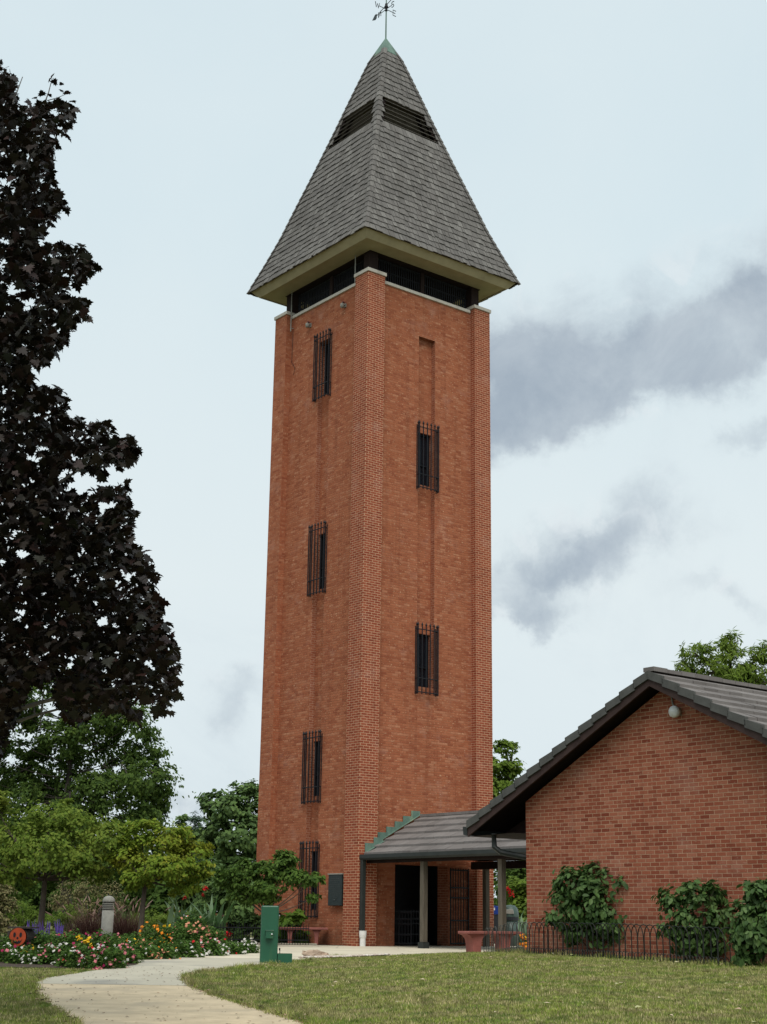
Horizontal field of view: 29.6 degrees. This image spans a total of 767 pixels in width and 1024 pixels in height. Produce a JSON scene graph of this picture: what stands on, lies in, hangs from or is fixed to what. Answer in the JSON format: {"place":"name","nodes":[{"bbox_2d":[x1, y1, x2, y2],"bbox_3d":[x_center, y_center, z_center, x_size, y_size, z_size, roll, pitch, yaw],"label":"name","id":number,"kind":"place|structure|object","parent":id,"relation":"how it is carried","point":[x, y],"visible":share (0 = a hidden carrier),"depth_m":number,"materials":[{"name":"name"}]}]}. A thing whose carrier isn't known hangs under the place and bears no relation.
{"place":"outdoors","nodes":[
{"label":"outdoors","id":0,"kind":"place"},
{"bbox_2d":[36,984,300,1023],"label":"tan path","id":1,"kind":"structure","parent":0,"point":[112,1004],"depth_m":15.50,"materials":[{"name":"concrete"}]},
{"bbox_2d":[27,967,310,1023],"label":"fallen leaves","id":2,"kind":"object","parent":1,"relation":"on","point":[149,999],"visible":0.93,"depth_m":16.53,"materials":[{"name":"brown plant"}]},
{"bbox_2d":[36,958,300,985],"bbox_3d":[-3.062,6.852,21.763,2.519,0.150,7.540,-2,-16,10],"label":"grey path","id":3,"kind":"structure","parent":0,"point":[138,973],"depth_m":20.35,"materials":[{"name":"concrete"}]},
{"bbox_2d":[259,906,291,963],"bbox_3d":[-1.724,6.817,23.423,0.515,0.895,0.327,2,-16,-6],"label":"drinking fountain","id":4,"kind":"object","parent":3,"relation":"on","point":[270,916],"visible":0.9,"depth_m":23.33,"materials":[{"name":"green paint"}]},
{"bbox_2d":[179,953,388,958],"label":"pale path","id":5,"kind":"structure","parent":0,"point":[257,956],"depth_m":26.40,"materials":[{"name":"concrete"}]},
{"bbox_2d":[302,950,328,955],"bbox_3d":[-1.206,8.027,26.310,0.568,0.188,0.360,1,-16,0],"label":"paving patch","id":6,"kind":"object","parent":5,"relation":"on","point":[312,953],"visible":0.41,"depth_m":26.23,"materials":[{"name":"stone"}]},
{"bbox_2d":[298,953,389,957],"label":"pebbles","id":7,"kind":"object","parent":5,"relation":"on","point":[337,956],"visible":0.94,"depth_m":25.96,"materials":[{"name":"beige gravel"}]},
{"bbox_2d":[231,938,525,954],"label":"plaza","id":8,"kind":"structure","parent":0,"point":[341,949],"depth_m":33.93,"materials":[{"name":"concrete"}]},
{"bbox_2d":[210,848,325,911],"bbox_3d":[-2.998,9.584,35.931,3.298,2.466,1.332,-8,-18,29],"label":"leaning shrub","id":9,"kind":"object","parent":8,"relation":"on","point":[261,890],"visible":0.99,"depth_m":35.87,"materials":[{"name":"green plant"}]},
{"bbox_2d":[280,927,327,944],"bbox_3d":[-2.130,11.244,38.467,1.300,0.455,0.476,2,-16,-3],"label":"stone bench","id":10,"kind":"object","parent":8,"relation":"on","point":[316,931],"visible":0.76,"depth_m":38.37,"materials":[{"name":"red stone"}]},
{"bbox_2d":[359,810,525,947],"bbox_3d":[4.120,8.833,35.288,4.246,3.552,10.385,13,-20,-37],"label":"walkway canopy","id":11,"kind":"object","parent":8,"relation":"on","point":[424,839],"visible":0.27,"depth_m":37.11,"materials":[{"name":"tile"}]},
{"bbox_2d":[458,931,522,951],"bbox_3d":[2.332,9.501,32.076,1.600,0.455,0.477,13,-20,-36],"label":"stone bench","id":12,"kind":"object","parent":8,"relation":"on","point":[473,940],"visible":0.7,"depth_m":31.79,"materials":[{"name":"red stone"}]},
{"bbox_2d":[494,906,497,943],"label":"recycling bin","id":13,"kind":"object","parent":8,"relation":"on","point":[496,916],"visible":0.1,"depth_m":41.73,"materials":[{"name":"blue plastic"}]},
{"bbox_2d":[506,905,518,945],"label":"litter bin","id":14,"kind":"object","parent":8,"relation":"on","point":[512,915],"visible":0.59,"depth_m":40.74,"materials":[{"name":"grey plastic"}]},
{"bbox_2d":[507,911,525,931],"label":"canna plant","id":15,"kind":"object","parent":8,"relation":"on","point":[521,919],"visible":0.06,"depth_m":44.27,"materials":[{"name":"green plant"}]},
{"bbox_2d":[517,934,526,948],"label":"marigold mound","id":16,"kind":"object","parent":8,"relation":"on","point":[522,941],"visible":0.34,"depth_m":32.52,"materials":[{"name":"orange plant"}]},
{"bbox_2d":[518,919,526,944],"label":"strap leaf plant","id":17,"kind":"object","parent":8,"relation":"on","point":[522,930],"visible":0.18,"depth_m":42.30,"materials":[{"name":"green plant"}]},
{"bbox_2d":[0,916,766,1023],"bbox_3d":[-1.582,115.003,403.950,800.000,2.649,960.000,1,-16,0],"label":"ground","id":18,"kind":"structure","parent":0,"point":[285,1002],"depth_m":17.37,"materials":[{"name":"green plant"}]},
{"bbox_2d":[0,890,23,917],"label":"background tree","id":19,"kind":"object","parent":18,"relation":"on","point":[16,902],"visible":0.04,"depth_m":62.78,"materials":[{"name":"green plant"}]},
{"bbox_2d":[6,861,49,926],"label":"background tree","id":20,"kind":"object","parent":18,"relation":"on","point":[27,900],"visible":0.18,"depth_m":65.58,"materials":[{"name":"green plant"}]},
{"bbox_2d":[28,881,109,927],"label":"background tree","id":21,"kind":"object","parent":18,"relation":"on","point":[38,897],"visible":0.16,"depth_m":64.63,"materials":[{"name":"green plant"}]},
{"bbox_2d":[0,60,184,764],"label":"maple tree","id":22,"kind":"object","parent":18,"relation":"on","point":[79,692],"visible":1,"depth_m":13.43,"materials":[{"name":"purple plant"}]},
{"bbox_2d":[0,667,193,932],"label":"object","id":23,"kind":"object","parent":18,"relation":"on","point":[23,782],"visible":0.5,"depth_m":56.79,"materials":[{"name":"green plant"}]},
{"bbox_2d":[0,952,224,967],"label":"flower bed soil","id":24,"kind":"structure","parent":18,"relation":"on","point":[44,965],"depth_m":21.68,"materials":[{"name":"brown soil"}]},
{"bbox_2d":[0,942,20,961],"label":"flower mound","id":25,"kind":"object","parent":24,"relation":"on","point":[3,952],"visible":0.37,"depth_m":22.67,"materials":[{"name":"green plant"}]},
{"bbox_2d":[0,931,38,949],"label":"flower mound","id":26,"kind":"object","parent":24,"relation":"on","point":[3,941],"visible":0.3,"depth_m":25.90,"materials":[{"name":"green plant"}]},
{"bbox_2d":[3,945,41,963],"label":"flower mound","id":27,"kind":"object","parent":24,"relation":"on","point":[16,956],"visible":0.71,"depth_m":22.17,"materials":[{"name":"green plant"}]},
{"bbox_2d":[7,926,38,947],"bbox_3d":[-6.487,7.699,26.072,0.430,0.486,0.462,-1,-16,8],"label":"pumpkin face log","id":28,"kind":"object","parent":24,"relation":"on","point":[17,934],"visible":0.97,"depth_m":25.91,"materials":[{"name":"orange wood"}]},
{"bbox_2d":[32,921,50,936],"bbox_3d":[-6.627,8.283,28.292,0.643,0.652,0.655,5,-16,-14],"label":"salvia","id":29,"kind":"object","parent":24,"relation":"on","point":[42,927],"visible":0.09,"depth_m":28.31,"materials":[{"name":"purple plant"}]},
{"bbox_2d":[25,929,59,951],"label":"flower mound","id":30,"kind":"object","parent":24,"relation":"on","point":[40,939],"visible":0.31,"depth_m":26.21,"materials":[{"name":"green plant"}]},
{"bbox_2d":[25,942,73,964],"bbox_3d":[-5.062,6.784,22.248,0.792,0.373,0.814,1,-16,0],"label":"flower mound","id":31,"kind":"object","parent":24,"relation":"on","point":[49,954],"visible":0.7,"depth_m":22.08,"materials":[{"name":"green plant"}]},
{"bbox_2d":[49,922,63,937],"bbox_3d":[-6.267,8.271,28.299,0.738,0.657,0.608,-3,-16,14],"label":"salvia","id":32,"kind":"object","parent":24,"relation":"on","point":[59,929],"visible":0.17,"depth_m":28.30,"materials":[{"name":"purple plant"}]},
{"bbox_2d":[44,928,91,950],"bbox_3d":[-5.512,7.636,25.721,0.966,0.526,1.087,13,-20,-37],"label":"flower mound","id":33,"kind":"object","parent":24,"relation":"on","point":[69,938],"visible":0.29,"depth_m":25.57,"materials":[{"name":"green plant"}]},
{"bbox_2d":[51,943,101,967],"bbox_3d":[-4.562,6.638,21.656,0.809,0.400,0.824,1,-16,0],"label":"flower mound","id":34,"kind":"object","parent":24,"relation":"on","point":[67,958],"visible":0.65,"depth_m":21.52,"materials":[{"name":"green plant"}]},
{"bbox_2d":[75,935,83,943],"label":"marigold tuft","id":35,"kind":"object","parent":24,"relation":"on","point":[78,939],"visible":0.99,"depth_m":24.34,"materials":[{"name":"yellow plant"}]},
{"bbox_2d":[83,936,91,946],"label":"marigold tuft","id":36,"kind":"object","parent":24,"relation":"on","point":[86,941],"visible":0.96,"depth_m":24.30,"materials":[{"name":"yellow plant"}]},
{"bbox_2d":[74,928,124,953],"bbox_3d":[-4.878,7.463,25.057,1.004,0.548,1.107,1,-16,0],"label":"flower mound","id":37,"kind":"object","parent":24,"relation":"on","point":[108,940],"visible":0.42,"depth_m":24.95,"materials":[{"name":"green plant"}]},
{"bbox_2d":[78,943,128,969],"bbox_3d":[-4.098,6.583,21.438,0.774,0.421,0.835,1,-16,0],"label":"flower mound","id":38,"kind":"object","parent":24,"relation":"on","point":[110,958],"visible":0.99,"depth_m":21.27,"materials":[{"name":"green plant"}]},
{"bbox_2d":[113,942,143,963],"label":"flower mound","id":39,"kind":"object","parent":24,"relation":"on","point":[134,956],"visible":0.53,"depth_m":22.73,"materials":[{"name":"green plant"}]},
{"bbox_2d":[120,938,158,959],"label":"flower mound","id":40,"kind":"object","parent":24,"relation":"on","point":[143,947],"visible":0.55,"depth_m":23.91,"materials":[{"name":"green plant"}]},
{"bbox_2d":[138,937,181,958],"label":"flower mound","id":41,"kind":"object","parent":24,"relation":"on","point":[163,950],"visible":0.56,"depth_m":24.42,"materials":[{"name":"green plant"}]},
{"bbox_2d":[160,936,207,957],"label":"flower mound","id":42,"kind":"object","parent":24,"relation":"on","point":[186,948],"visible":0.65,"depth_m":25.46,"materials":[{"name":"green plant"}]},
{"bbox_2d":[191,936,229,955],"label":"flower mound","id":43,"kind":"object","parent":24,"relation":"on","point":[210,948],"visible":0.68,"depth_m":26.63,"materials":[{"name":"green plant"}]},
{"bbox_2d":[217,938,248,953],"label":"flower mound","id":44,"kind":"object","parent":24,"relation":"on","point":[234,947],"visible":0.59,"depth_m":27.83,"materials":[{"name":"green plant"}]},
{"bbox_2d":[232,938,259,953],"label":"flower mound","id":45,"kind":"object","parent":24,"relation":"on","point":[251,946],"visible":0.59,"depth_m":28.89,"materials":[{"name":"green plant"}]},
{"bbox_2d":[95,866,133,929],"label":"background tree","id":46,"kind":"object","parent":18,"relation":"on","point":[123,909],"visible":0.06,"depth_m":65.52,"materials":[{"name":"green plant"}]},
{"bbox_2d":[116,863,180,931],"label":"background tree","id":47,"kind":"object","parent":18,"relation":"on","point":[159,901],"visible":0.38,"depth_m":62.05,"materials":[{"name":"green plant"}]},
{"bbox_2d":[164,814,190,861],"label":"thin top tree","id":48,"kind":"object","parent":18,"relation":"on","point":[183,818],"visible":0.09,"depth_m":92.92,"materials":[{"name":"green plant"}]},
{"bbox_2d":[184,811,204,861],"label":"conifer tree","id":49,"kind":"object","parent":18,"relation":"on","point":[195,821],"visible":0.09,"depth_m":88.06,"materials":[{"name":"green plant"}]},
{"bbox_2d":[166,856,224,925],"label":"background tree","id":50,"kind":"object","parent":18,"relation":"on","point":[208,883],"visible":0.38,"depth_m":60.88,"materials":[{"name":"green plant"}]},
{"bbox_2d":[184,778,258,914],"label":"broad tree","id":51,"kind":"object","parent":18,"relation":"on","point":[222,835],"visible":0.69,"depth_m":69.55,"materials":[{"name":"green plant"}]},
{"bbox_2d":[209,856,254,934],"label":"background tree","id":52,"kind":"object","parent":18,"relation":"on","point":[238,908],"visible":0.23,"depth_m":59.35,"materials":[{"name":"green plant"}]},
{"bbox_2d":[226,942,316,944],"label":"stone kerb","id":53,"kind":"structure","parent":18,"relation":"on","point":[296,943],"depth_m":38.29,"materials":[{"name":"stone"}]},
{"bbox_2d":[246,38,520,945],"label":"bell tower","id":54,"kind":"structure","parent":18,"relation":"on","point":[376,716],"depth_m":42.29,"materials":[{"name":"brick"}]},
{"bbox_2d":[305,321,311,327],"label":"wall fixture","id":55,"kind":"object","parent":54,"relation":"attached to","point":[307,325],"depth_m":44.65,"materials":[{"name":"grey metal"}]},
{"bbox_2d":[298,841,319,917],"bbox_3d":[-1.919,10.058,39.756,0.466,2.060,0.800,13,-20,-37],"label":"window","id":56,"kind":"structure","parent":54,"relation":"in","point":[315,867],"depth_m":39.66,"materials":[{"name":"black metal"}]},
{"bbox_2d":[301,729,322,803],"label":"window","id":57,"kind":"structure","parent":54,"relation":"in","point":[318,746],"depth_m":40.46,"materials":[{"name":"black metal"}]},
{"bbox_2d":[307,520,327,596],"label":"window grille","id":58,"kind":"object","parent":54,"relation":"in","point":[323,542],"depth_m":42.10,"materials":[{"name":"black metal"}]},
{"bbox_2d":[312,328,331,402],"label":"window grille","id":59,"kind":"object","parent":54,"relation":"in","point":[328,348],"depth_m":43.70,"materials":[{"name":"black metal"}]},
{"bbox_2d":[328,873,343,905],"bbox_3d":[-1.247,10.035,38.585,0.175,0.830,0.660,13,-20,-37],"label":"plaque","id":60,"kind":"object","parent":54,"relation":"attached to","point":[335,888],"visible":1,"depth_m":38.53,"materials":[{"name":"grey metal"}]},
{"bbox_2d":[340,301,346,307],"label":"wall fixture","id":61,"kind":"object","parent":54,"relation":"attached to","point":[342,305],"depth_m":43.30,"materials":[{"name":"grey metal"}]},
{"bbox_2d":[372,0,395,38],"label":"weathervane","id":62,"kind":"object","parent":54,"relation":"on","point":[386,7],"visible":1,"depth_m":48.61,"materials":[{"name":"grey metal"}]},
{"bbox_2d":[398,910,411,944],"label":"iron gate","id":63,"kind":"structure","parent":54,"relation":"attached to","point":[405,924],"depth_m":38.21,"materials":[{"name":"black metal"}]},
{"bbox_2d":[394,909,419,943],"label":"iron gate","id":64,"kind":"structure","parent":54,"relation":"attached to","point":[413,923],"depth_m":39.10,"materials":[{"name":"black metal"}]},
{"bbox_2d":[415,622,438,696],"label":"window","id":65,"kind":"structure","parent":54,"relation":"in","point":[421,641],"depth_m":41.00,"materials":[{"name":"black metal"}]},
{"bbox_2d":[416,420,439,493],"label":"window grille","id":66,"kind":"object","parent":54,"relation":"in","point":[423,440],"depth_m":42.70,"materials":[{"name":"black metal"}]},
{"bbox_2d":[450,868,468,944],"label":"iron gate","id":67,"kind":"structure","parent":54,"relation":"attached to","point":[458,898],"depth_m":39.88,"materials":[{"name":"black metal"}]},
{"bbox_2d":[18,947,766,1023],"bbox_3d":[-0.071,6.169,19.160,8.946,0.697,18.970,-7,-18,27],"label":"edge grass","id":68,"kind":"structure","parent":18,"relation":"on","point":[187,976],"depth_m":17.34,"materials":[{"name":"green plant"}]},
{"bbox_2d":[84,951,754,1022],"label":"lawn leaves","id":69,"kind":"object","parent":18,"relation":"on","point":[514,988],"visible":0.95,"depth_m":16.57,"materials":[{"name":"brown plant"}]},
{"bbox_2d":[484,922,532,953],"bbox_3d":[2.311,8.034,27.103,0.058,0.750,2.785,5,-16,-13],"label":"wire hoop fence","id":70,"kind":"object","parent":18,"relation":"on","point":[511,936],"visible":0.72,"depth_m":27.05,"materials":[{"name":"black metal"}]},
{"bbox_2d":[493,739,526,897],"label":"poplar tree","id":71,"kind":"object","parent":18,"relation":"on","point":[509,770],"visible":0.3,"depth_m":61.15,"materials":[{"name":"green plant"}]},
{"bbox_2d":[493,868,526,920],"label":"garden shrub","id":72,"kind":"object","parent":18,"relation":"on","point":[520,873],"visible":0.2,"depth_m":57.83,"materials":[{"name":"green plant"}]},
{"bbox_2d":[496,876,526,921],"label":"garden shrub","id":73,"kind":"object","parent":18,"relation":"on","point":[519,900],"visible":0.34,"depth_m":53.57,"materials":[{"name":"green plant"}]},
{"bbox_2d":[529,922,619,958],"bbox_3d":[3.234,7.356,24.871,0.061,0.629,2.586,9,-18,-28],"label":"wire hoop fence","id":74,"kind":"object","parent":18,"relation":"on","point":[563,950],"visible":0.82,"depth_m":24.85,"materials":[{"name":"black metal"}]},
{"bbox_2d":[541,860,628,949],"bbox_3d":[3.872,6.954,25.561,2.161,1.785,1.338,1,-16,0],"label":"shrub","id":75,"kind":"object","parent":18,"relation":"on","point":[567,896],"visible":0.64,"depth_m":25.41,"materials":[{"name":"green plant"}]},
{"bbox_2d":[463,666,766,963],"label":"brick building","id":76,"kind":"structure","parent":18,"relation":"on","point":[640,790],"depth_m":25.12,"materials":[{"name":"brick"}]},
{"bbox_2d":[669,697,680,717],"bbox_3d":[4.981,3.275,24.929,0.198,0.525,0.249,13,-20,-37],"label":"gable lamp","id":77,"kind":"object","parent":76,"relation":"attached to","point":[674,711],"visible":0.96,"depth_m":24.82,"materials":[{"name":"white glass"}]},
{"bbox_2d":[613,923,762,965],"bbox_3d":[4.582,6.814,22.797,2.606,0.666,1.078,-9,-18,32],"label":"wire hoop fence","id":78,"kind":"object","parent":18,"relation":"on","point":[689,955],"visible":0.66,"depth_m":22.70,"materials":[{"name":"black metal"}]},
{"bbox_2d":[651,878,731,960],"bbox_3d":[4.973,6.582,23.368,1.272,1.363,0.871,-7,-17,26],"label":"shrub","id":79,"kind":"object","parent":18,"relation":"on","point":[683,915],"visible":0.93,"depth_m":23.30,"materials":[{"name":"green plant"}]},
{"bbox_2d":[673,626,766,685],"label":"buckeye tree","id":80,"kind":"object","parent":18,"relation":"on","point":[746,672],"visible":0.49,"depth_m":46.23,"materials":[{"name":"green plant"}]},
{"bbox_2d":[718,875,766,967],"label":"shrub","id":81,"kind":"object","parent":18,"relation":"on","point":[748,923],"visible":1,"depth_m":21.86,"materials":[{"name":"green plant"}]},
{"bbox_2d":[0,0,766,916],"label":"sky","id":82,"kind":"structure","parent":0,"point":[613,153],"materials":[{"name":"white"}]},
{"bbox_2d":[509,891,513,904],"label":"red bloom","id":83,"kind":"object","parent":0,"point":[512,894],"visible":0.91,"depth_m":44.47,"materials":[{"name":"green plant"}]},
{"label":"garden bed","id":84,"kind":"structure","parent":0,"visible":0},
{"bbox_2d":[4,900,80,933],"bbox_3d":[-9.127,10.850,38.435,2.254,1.137,0.923,1,-16,0],"label":"green shrub","id":85,"kind":"object","parent":84,"relation":"on","point":[18,916],"visible":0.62,"depth_m":38.38,"materials":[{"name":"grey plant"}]},
{"bbox_2d":[45,896,126,936],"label":"fountain grass","id":86,"kind":"object","parent":84,"relation":"on","point":[91,925],"depth_m":37.76,"materials":[{"name":"plant"}]},
{"bbox_2d":[46,877,130,924],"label":"airy shrub","id":87,"kind":"object","parent":84,"relation":"on","point":[81,893],"visible":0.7,"depth_m":42.40,"materials":[{"name":"green plant"}]},
{"bbox_2d":[88,895,170,936],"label":"fountain grass","id":88,"kind":"object","parent":84,"relation":"on","point":[130,927],"depth_m":38.10,"materials":[{"name":"plant"}]},
{"bbox_2d":[127,906,188,940],"bbox_3d":[-6.249,11.334,39.878,1.782,1.059,1.851,1,-16,0],"label":"green shrub","id":89,"kind":"object","parent":84,"relation":"on","point":[163,918],"visible":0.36,"depth_m":39.30,"materials":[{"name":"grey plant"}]},
{"bbox_2d":[155,896,215,927],"bbox_3d":[-5.289,10.682,38.070,1.776,1.239,2.128,11,-18,-31],"label":"strap leaf plant","id":90,"kind":"object","parent":84,"relation":"on","point":[171,918],"visible":0.3,"depth_m":37.74,"materials":[{"name":"green plant"}]},
{"bbox_2d":[203,885,207,903],"bbox_3d":[-4.820,10.811,39.019,0.181,1.515,0.177,1,-16,0],"label":"red bloom","id":91,"kind":"object","parent":84,"relation":"on","point":[205,888],"visible":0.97,"depth_m":39.16,"materials":[{"name":"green plant"}]},
{"bbox_2d":[194,896,235,938],"bbox_3d":[-4.658,11.040,39.477,1.379,1.324,1.227,1,-16,0],"label":"canna plant","id":92,"kind":"object","parent":84,"relation":"on","point":[218,919],"visible":0.56,"depth_m":39.34,"materials":[{"name":"green plant"}]},
{"bbox_2d":[215,913,236,941],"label":"shrub","id":93,"kind":"object","parent":84,"relation":"on","point":[226,925],"visible":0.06,"depth_m":41.30,"materials":[{"name":"green plant"}]},
{"bbox_2d":[226,914,256,941],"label":"shrub","id":94,"kind":"object","parent":84,"relation":"on","point":[234,921],"visible":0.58,"depth_m":40.88,"materials":[{"name":"green plant"}]},
{"bbox_2d":[243,912,260,942],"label":"shrub","id":95,"kind":"object","parent":84,"relation":"on","point":[249,920],"visible":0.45,"depth_m":40.46,"materials":[{"name":"green plant"}]},
{"bbox_2d":[207,922,308,944],"bbox_3d":[-3.606,11.048,38.016,3.308,0.550,0.024,1,-16,0],"label":"iron garden fence","id":96,"kind":"object","parent":84,"relation":"on","point":[257,939],"visible":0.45,"depth_m":38.02,"materials":[{"name":"black metal"}]},
{"bbox_2d":[278,909,310,942],"bbox_3d":[-2.500,11.159,38.879,1.117,1.045,0.757,1,-16,0],"label":"shrub","id":97,"kind":"object","parent":84,"relation":"on","point":[297,917],"visible":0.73,"depth_m":38.79,"materials":[{"name":"green plant"}]},
{"label":"garden soil","id":98,"kind":"structure","parent":0,"visible":0},
{"bbox_2d":[0,884,21,938],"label":"edge shrub","id":99,"kind":"object","parent":98,"relation":"on","point":[8,904],"visible":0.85,"depth_m":29.81,"materials":[{"name":"green plant"}]},
{"bbox_2d":[0,790,151,930],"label":"dogwood tree","id":100,"kind":"object","parent":98,"relation":"on","point":[31,851],"visible":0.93,"depth_m":34.58,"materials":[{"name":"green plant"}]},
{"bbox_2d":[101,896,114,936],"bbox_3d":[-7.042,10.401,37.042,0.316,1.180,0.316,1,-16,0],"label":"bollard light","id":101,"kind":"object","parent":98,"relation":"on","point":[107,915],"visible":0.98,"depth_m":36.96,"materials":[{"name":"grey metal"}]},
{"bbox_2d":[112,931,144,944],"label":"lantana mound","id":102,"kind":"object","parent":98,"relation":"on","point":[125,938],"visible":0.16,"depth_m":29.55,"materials":[{"name":"green plant"}]},
{"bbox_2d":[128,921,174,945],"bbox_3d":[-4.631,8.700,29.672,1.196,0.637,1.358,1,-16,0],"label":"lantana mound","id":103,"kind":"object","parent":98,"relation":"on","point":[147,935],"visible":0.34,"depth_m":29.59,"materials":[{"name":"green plant"}]},
{"bbox_2d":[102,815,217,934],"bbox_3d":[-5.309,8.633,33.817,2.821,3.096,1.868,-3,-16,13],"label":"dogwood tree","id":104,"kind":"object","parent":98,"relation":"on","point":[179,852],"visible":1,"depth_m":33.84,"materials":[{"name":"green plant"}]},
{"bbox_2d":[162,917,205,943],"bbox_3d":[-4.121,8.669,29.723,1.148,0.733,1.365,1,-16,0],"label":"lantana mound","id":105,"kind":"object","parent":98,"relation":"on","point":[182,933],"visible":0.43,"depth_m":29.53,"materials":[{"name":"green plant"}]},
{"bbox_2d":[168,909,217,935],"bbox_3d":[-4.253,9.278,32.182,1.141,0.913,1.141,15,-21,-41],"label":"lantana mound","id":106,"kind":"object","parent":98,"relation":"on","point":[193,920],"visible":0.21,"depth_m":32.12,"materials":[{"name":"green plant"}]},
{"bbox_2d":[187,923,227,943],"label":"lantana mound","id":107,"kind":"object","parent":98,"relation":"on","point":[211,934],"visible":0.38,"depth_m":29.59,"materials":[{"name":"green plant"}]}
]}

